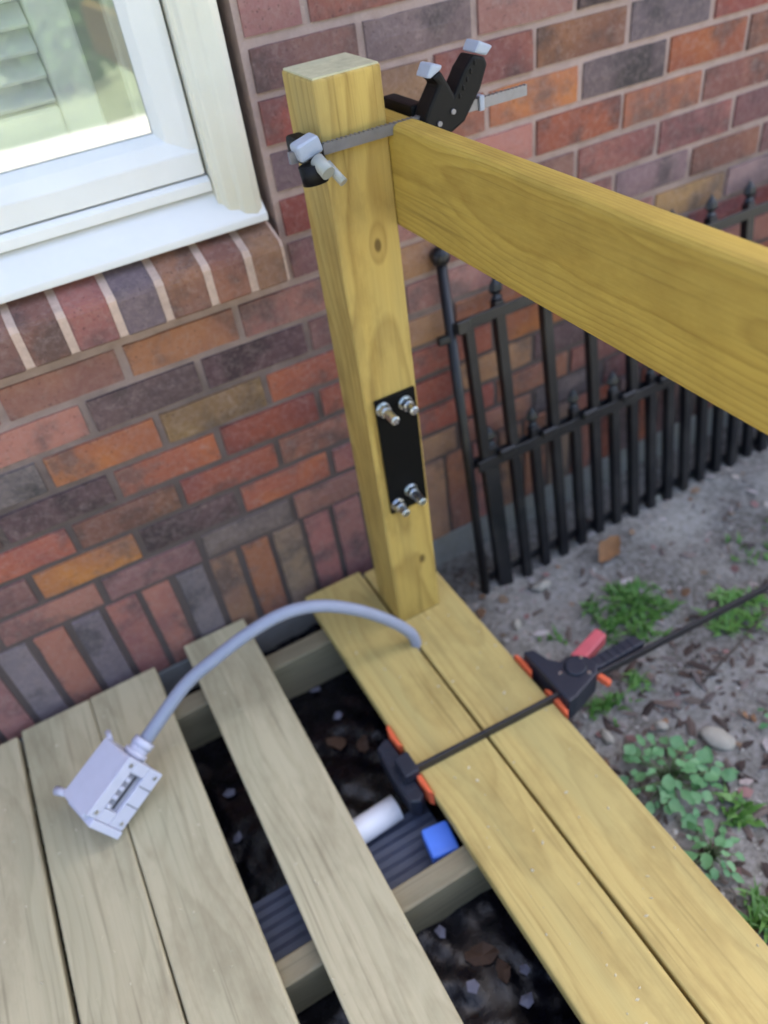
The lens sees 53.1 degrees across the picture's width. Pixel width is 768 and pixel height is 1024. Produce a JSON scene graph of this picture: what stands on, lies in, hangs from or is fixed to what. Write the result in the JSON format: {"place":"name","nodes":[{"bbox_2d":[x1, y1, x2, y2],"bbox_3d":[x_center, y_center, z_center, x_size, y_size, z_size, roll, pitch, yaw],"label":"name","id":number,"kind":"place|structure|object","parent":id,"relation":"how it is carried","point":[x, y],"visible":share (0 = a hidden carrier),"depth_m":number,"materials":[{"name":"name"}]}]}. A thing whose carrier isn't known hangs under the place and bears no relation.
{"place":"outdoors","nodes":[
{"label":"outdoors","id":0,"kind":"place"},
{"bbox_2d":[334,711,342,719],"bbox_3d":[-0.096,0.428,1.617,0.018,0.003,0.019,3,52,25],"label":"scrap","id":1,"kind":"object","parent":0,"point":[338,715],"visible":1,"depth_m":1.62,"materials":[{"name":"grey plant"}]},
{"bbox_2d":[436,419,767,942],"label":"soil bed","id":2,"kind":"object","parent":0,"point":[677,568],"visible":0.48,"depth_m":1.78,"materials":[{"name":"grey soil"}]},
{"bbox_2d":[513,619,520,629],"bbox_3d":[0.304,0.258,1.763,0.020,0.012,0.030,6,44,17],"label":"stone","id":3,"kind":"object","parent":2,"relation":"on","point":[516,624],"visible":1,"depth_m":1.76,"materials":[{"name":"white stone"}]},
{"bbox_2d":[532,580,550,591],"bbox_3d":[0.380,0.177,1.853,0.051,0.015,0.025,-25,44,-17],"label":"stone","id":4,"kind":"object","parent":2,"relation":"on","point":[542,585],"visible":1,"depth_m":1.85,"materials":[{"name":"white stone"}]},
{"bbox_2d":[538,624,567,644],"bbox_3d":[0.381,0.273,1.737,0.065,0.032,0.056,0,42,10],"label":"grass tuft","id":5,"kind":"object","parent":2,"relation":"on","point":[560,638],"visible":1,"depth_m":1.73,"materials":[{"name":"green plant"}]},
{"bbox_2d":[430,179,767,594],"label":"iron fence","id":6,"kind":"object","parent":2,"relation":"on","point":[489,459],"visible":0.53,"depth_m":1.77,"materials":[{"name":"black metal"}]},
{"bbox_2d":[600,728,613,743],"bbox_3d":[0.445,0.448,1.536,0.021,0.015,0.037,-19,42,-10],"label":"stone","id":7,"kind":"object","parent":2,"relation":"on","point":[607,736],"visible":1,"depth_m":1.53,"materials":[{"name":"grey stone"}]},
{"bbox_2d":[583,690,631,725],"bbox_3d":[0.464,0.400,1.578,0.114,0.041,0.089,-25,44,-17],"label":"grass tuft","id":8,"kind":"object","parent":2,"relation":"on","point":[607,704],"visible":0.99,"depth_m":1.58,"materials":[{"name":"green plant"}]},
{"bbox_2d":[599,536,620,561],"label":"dead leaf","id":9,"kind":"object","parent":2,"relation":"on","point":[609,548],"visible":1,"depth_m":1.87,"materials":[{"name":"brown plant"}]},
{"bbox_2d":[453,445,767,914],"bbox_3d":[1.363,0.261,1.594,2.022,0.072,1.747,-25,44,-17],"label":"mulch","id":10,"kind":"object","parent":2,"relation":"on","point":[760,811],"visible":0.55,"depth_m":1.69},
{"bbox_2d":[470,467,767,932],"bbox_3d":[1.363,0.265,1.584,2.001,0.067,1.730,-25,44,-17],"label":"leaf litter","id":11,"kind":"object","parent":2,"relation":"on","point":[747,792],"visible":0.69,"depth_m":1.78,"materials":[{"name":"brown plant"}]},
{"bbox_2d":[579,576,685,646],"bbox_3d":[0.562,0.217,1.739,0.236,0.060,0.205,-25,44,-17],"label":"grass tuft","id":12,"kind":"object","parent":2,"relation":"on","point":[640,609],"visible":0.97,"depth_m":1.74,"materials":[{"name":"green plant"}]},
{"bbox_2d":[621,669,654,701],"bbox_3d":[0.529,0.359,1.610,0.071,0.038,0.073,-5,41,5],"label":"grass tuft","id":13,"kind":"object","parent":2,"relation":"on","point":[635,679],"visible":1,"depth_m":1.61,"materials":[{"name":"green plant"}]},
{"bbox_2d":[656,494,661,500],"bbox_3d":[0.716,-0.040,2.025,0.033,0.017,0.025,-28,45,-20],"label":"stone","id":14,"kind":"object","parent":2,"relation":"on","point":[658,497],"visible":0.38,"depth_m":2.02,"materials":[{"name":"grey stone"}]},
{"bbox_2d":[654,721,667,730],"bbox_3d":[0.557,0.430,1.547,0.024,0.016,0.024,-18,42,-10],"label":"stone","id":15,"kind":"object","parent":2,"relation":"on","point":[660,725],"visible":1,"depth_m":1.54,"materials":[{"name":"white stone"}]},
{"bbox_2d":[568,578,767,945],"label":"mulch","id":16,"kind":"object","parent":2,"relation":"on","point":[669,704],"visible":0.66,"depth_m":1.58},
{"bbox_2d":[620,734,723,829],"bbox_3d":[0.538,0.493,1.442,0.186,0.067,0.200,-25,44,-17],"label":"leafy weed","id":17,"kind":"object","parent":2,"relation":"on","point":[668,781],"visible":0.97,"depth_m":1.43,"materials":[{"name":"green plant"}]},
{"bbox_2d":[683,819,744,883],"bbox_3d":[0.568,0.586,1.338,0.111,0.050,0.111,-3,42,7],"label":"leafy weed","id":18,"kind":"object","parent":2,"relation":"on","point":[707,858],"visible":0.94,"depth_m":1.33,"materials":[{"name":"green plant"}]},
{"bbox_2d":[691,746,738,791],"bbox_3d":[0.615,0.499,1.452,0.090,0.038,0.076,-35,47,-26],"label":"leafy weed","id":19,"kind":"object","parent":2,"relation":"on","point":[729,774],"visible":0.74,"depth_m":1.45,"materials":[{"name":"green plant"}]},
{"bbox_2d":[699,726,735,749],"bbox_3d":[0.657,0.445,1.513,0.048,0.020,0.063,-25,43,-17],"label":"stone","id":20,"kind":"object","parent":2,"relation":"on","point":[717,738],"visible":1,"depth_m":1.50,"materials":[{"name":"white stone"}]},
{"bbox_2d":[693,585,767,638],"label":"grass tuft","id":21,"kind":"object","parent":2,"relation":"on","point":[732,595],"visible":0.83,"depth_m":1.71,"materials":[{"name":"green plant"}]},
{"bbox_2d":[702,610,767,682],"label":"twig","id":22,"kind":"object","parent":2,"relation":"on","point":[726,656],"visible":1,"depth_m":1.63,"materials":[{"name":"brown wood"}]},
{"bbox_2d":[710,783,766,832],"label":"grass tuft","id":23,"kind":"object","parent":2,"relation":"on","point":[742,818],"visible":1,"depth_m":1.40,"materials":[{"name":"green plant"}]},
{"bbox_2d":[724,519,767,564],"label":"grass tuft","id":24,"kind":"object","parent":2,"relation":"on","point":[733,558],"visible":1,"depth_m":1.85,"materials":[{"name":"green plant"}]},
{"bbox_2d":[733,877,767,942],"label":"grass tuft","id":25,"kind":"object","parent":2,"relation":"on","point":[758,913],"visible":0.94,"depth_m":1.26,"materials":[{"name":"green plant"}]},
{"bbox_2d":[757,708,767,728],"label":"leafy weed","id":26,"kind":"object","parent":2,"relation":"on","point":[763,725],"visible":1,"depth_m":1.50,"materials":[{"name":"green plant"}]},
{"label":"ground","id":27,"kind":"structure","parent":0,"visible":0},
{"bbox_2d":[27,624,580,1023],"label":"ground fabric","id":28,"kind":"object","parent":27,"relation":"on","point":[360,780],"visible":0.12,"depth_m":1.41,"materials":[{"name":"black fabric"}]},
{"bbox_2d":[223,789,234,796],"bbox_3d":[-0.304,0.553,1.517,0.021,0.006,0.020,14,46,24],"label":"scrap","id":29,"kind":"object","parent":28,"relation":"on","point":[229,792],"visible":1,"depth_m":1.52,"materials":[{"name":"grey stone"}]},
{"bbox_2d":[234,831,241,842],"bbox_3d":[-0.275,0.610,1.447,0.016,0.007,0.021,-10,54,6],"label":"scrap","id":30,"kind":"object","parent":28,"relation":"on","point":[237,836],"visible":1,"depth_m":1.45,"materials":[{"name":"grey stone"}]},
{"bbox_2d":[76,806,436,1023],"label":"plastic channel","id":31,"kind":"object","parent":28,"relation":"on","point":[399,852],"visible":0.16,"depth_m":1.32,"materials":[{"name":"grey plastic"}]},
{"bbox_2d":[353,795,403,843],"bbox_3d":[-0.065,0.573,1.344,0.207,0.047,0.047,-27,44,-19],"label":"white pipe","id":32,"kind":"object","parent":31,"relation":"on","point":[378,818],"visible":0.34,"depth_m":1.35,"materials":[{"name":"plastic"}]},
{"bbox_2d":[421,820,458,863],"bbox_3d":[0.097,0.570,1.324,0.050,0.038,0.056,-19,42,-11],"label":"blue cap","id":33,"kind":"object","parent":31,"relation":"on","point":[439,841],"visible":0.76,"depth_m":1.31,"materials":[{"name":"plastic"}]},
{"bbox_2d":[28,629,491,1023],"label":"timber joists","id":34,"kind":"object","parent":28,"relation":"on","point":[443,888],"depth_m":1.27,"materials":[{"name":"brown wood"}]},
{"bbox_2d":[0,737,77,1023],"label":"deck board","id":35,"kind":"object","parent":34,"relation":"on","point":[32,955],"visible":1,"depth_m":1.25,"materials":[{"name":"brown wood"}]},
{"bbox_2d":[3,587,758,1023],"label":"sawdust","id":36,"kind":"object","parent":35,"relation":"on","point":[317,883],"visible":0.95,"depth_m":1.26},
{"bbox_2d":[22,700,187,1023],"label":"deck board","id":37,"kind":"object","parent":34,"relation":"on","point":[109,883],"visible":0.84,"depth_m":1.26,"materials":[{"name":"brown wood"}]},
{"bbox_2d":[90,668,299,1023],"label":"deck board","id":38,"kind":"object","parent":34,"relation":"on","point":[191,872],"visible":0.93,"depth_m":1.26,"materials":[{"name":"brown wood"}]},
{"bbox_2d":[53,599,421,838],"bbox_3d":[-0.246,0.352,1.410,0.727,0.286,0.155,-25,44,-17],"label":"electrical conduit","id":39,"kind":"object","parent":38,"relation":"on","point":[108,789],"visible":0.96,"depth_m":1.34,"materials":[{"name":"grey plastic"}]},
{"bbox_2d":[184,619,462,1023],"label":"deck board","id":40,"kind":"object","parent":34,"relation":"on","point":[379,968],"visible":1,"depth_m":1.27,"materials":[{"name":"brown wood"}]},
{"bbox_2d":[305,572,704,1023],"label":"deck board","id":41,"kind":"object","parent":34,"relation":"on","point":[580,918],"visible":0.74,"depth_m":1.25,"materials":[{"name":"yellow wood"}]},
{"bbox_2d":[364,569,767,1023],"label":"deck board","id":42,"kind":"object","parent":34,"relation":"on","point":[716,970],"visible":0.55,"depth_m":1.24,"materials":[{"name":"yellow wood"}]},
{"bbox_2d":[282,52,438,620],"bbox_3d":[0.004,-0.178,1.306,0.097,1.027,0.149,-25,44,-17],"label":"wooden post","id":43,"kind":"object","parent":42,"relation":"on","point":[354,226],"visible":1,"depth_m":1.18,"materials":[{"name":"yellow wood"}]},
{"bbox_2d":[286,39,526,187],"bbox_3d":[0.018,-0.547,1.029,0.362,0.116,0.126,-29,45,-21],"label":"bar clamp","id":44,"kind":"object","parent":43,"relation":"attached to","point":[452,101],"visible":0.98,"depth_m":1.00,"materials":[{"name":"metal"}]},
{"bbox_2d":[385,108,767,434],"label":"rail board","id":45,"kind":"object","parent":43,"relation":"attached to","point":[680,300],"visible":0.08,"depth_m":0.76,"materials":[{"name":"yellow wood"}]},
{"bbox_2d":[378,583,767,815],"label":"bar clamp","id":46,"kind":"object","parent":42,"relation":"attached to","point":[567,686],"visible":0.95,"depth_m":1.44,"materials":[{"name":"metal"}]},
{"bbox_2d":[309,686,320,691],"bbox_3d":[-0.152,0.390,1.683,0.026,0.009,0.019,-20,42,-12],"label":"scrap","id":47,"kind":"object","parent":28,"relation":"on","point":[315,689],"visible":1,"depth_m":1.68,"materials":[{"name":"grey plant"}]},
{"bbox_2d":[325,737,346,749],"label":"dead leaf","id":48,"kind":"object","parent":28,"relation":"on","point":[338,743],"visible":1,"depth_m":1.57,"materials":[{"name":"brown plant"}]},
{"bbox_2d":[356,734,368,752],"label":"dead leaf","id":49,"kind":"object","parent":28,"relation":"on","point":[362,744],"visible":1,"depth_m":1.56,"materials":[{"name":"brown plant"}]},
{"bbox_2d":[434,925,444,937],"bbox_3d":[0.096,0.697,1.277,0.017,0.006,0.022,-26,44,-28],"label":"scrap","id":50,"kind":"object","parent":28,"relation":"on","point":[439,930],"visible":1,"depth_m":1.28,"materials":[{"name":"grey stone"}]},
{"bbox_2d":[466,979,478,993],"bbox_3d":[0.141,0.747,1.212,0.021,0.003,0.021,-9,49,9],"label":"scrap","id":51,"kind":"object","parent":28,"relation":"on","point":[472,985],"visible":1,"depth_m":1.21,"materials":[{"name":"grey stone"}]},
{"bbox_2d":[464,941,499,965],"bbox_3d":[0.160,0.716,1.247,0.059,0.011,0.032,-17,44,12],"label":"dead leaf","id":52,"kind":"object","parent":28,"relation":"on","point":[482,953],"visible":1,"depth_m":1.25,"materials":[{"name":"brown plant"}]},
{"bbox_2d":[496,958,509,983],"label":"dead leaf","id":53,"kind":"object","parent":28,"relation":"on","point":[503,969],"visible":1,"depth_m":1.23,"materials":[{"name":"brown plant"}]},
{"bbox_2d":[520,964,530,975],"bbox_3d":[0.224,0.731,1.230,0.018,0.007,0.016,25,52,33],"label":"scrap","id":54,"kind":"object","parent":28,"relation":"on","point":[525,969],"visible":1,"depth_m":1.23,"materials":[{"name":"grey stone"}]},
{"bbox_2d":[519,992,533,1008],"bbox_3d":[0.223,0.761,1.197,0.026,0.007,0.021,-20,32,-9],"label":"stone","id":55,"kind":"object","parent":28,"relation":"on","point":[526,1000],"visible":1,"depth_m":1.20,"materials":[{"name":"grey stone"}]},
{"bbox_2d":[19,406,727,766],"bbox_3d":[0.411,0.042,2.264,11.000,0.541,0.296,-25,44,-17],"label":"foundation","id":56,"kind":"object","parent":27,"relation":"on","point":[453,544],"depth_m":1.93,"materials":[{"name":"concrete"}]},
{"bbox_2d":[0,0,151,173],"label":"house interior","id":57,"kind":"object","parent":56,"relation":"on","point":[95,42],"depth_m":3.59,"materials":[{"name":"paint"}]},
{"bbox_2d":[0,0,767,744],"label":"brick wall","id":58,"kind":"structure","parent":56,"relation":"on","point":[176,466],"depth_m":1.42,"materials":[{"name":"brick"}]},
{"bbox_2d":[0,0,267,303],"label":"window","id":59,"kind":"structure","parent":58,"relation":"attached to","point":[182,174],"depth_m":1.12,"materials":[{"name":"beige paint"}]},
{"bbox_2d":[0,0,110,167],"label":"interior shutter","id":60,"kind":"object","parent":59,"relation":"attached to","point":[76,117],"visible":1,"depth_m":1.11,"materials":[{"name":"paint"}]}
]}

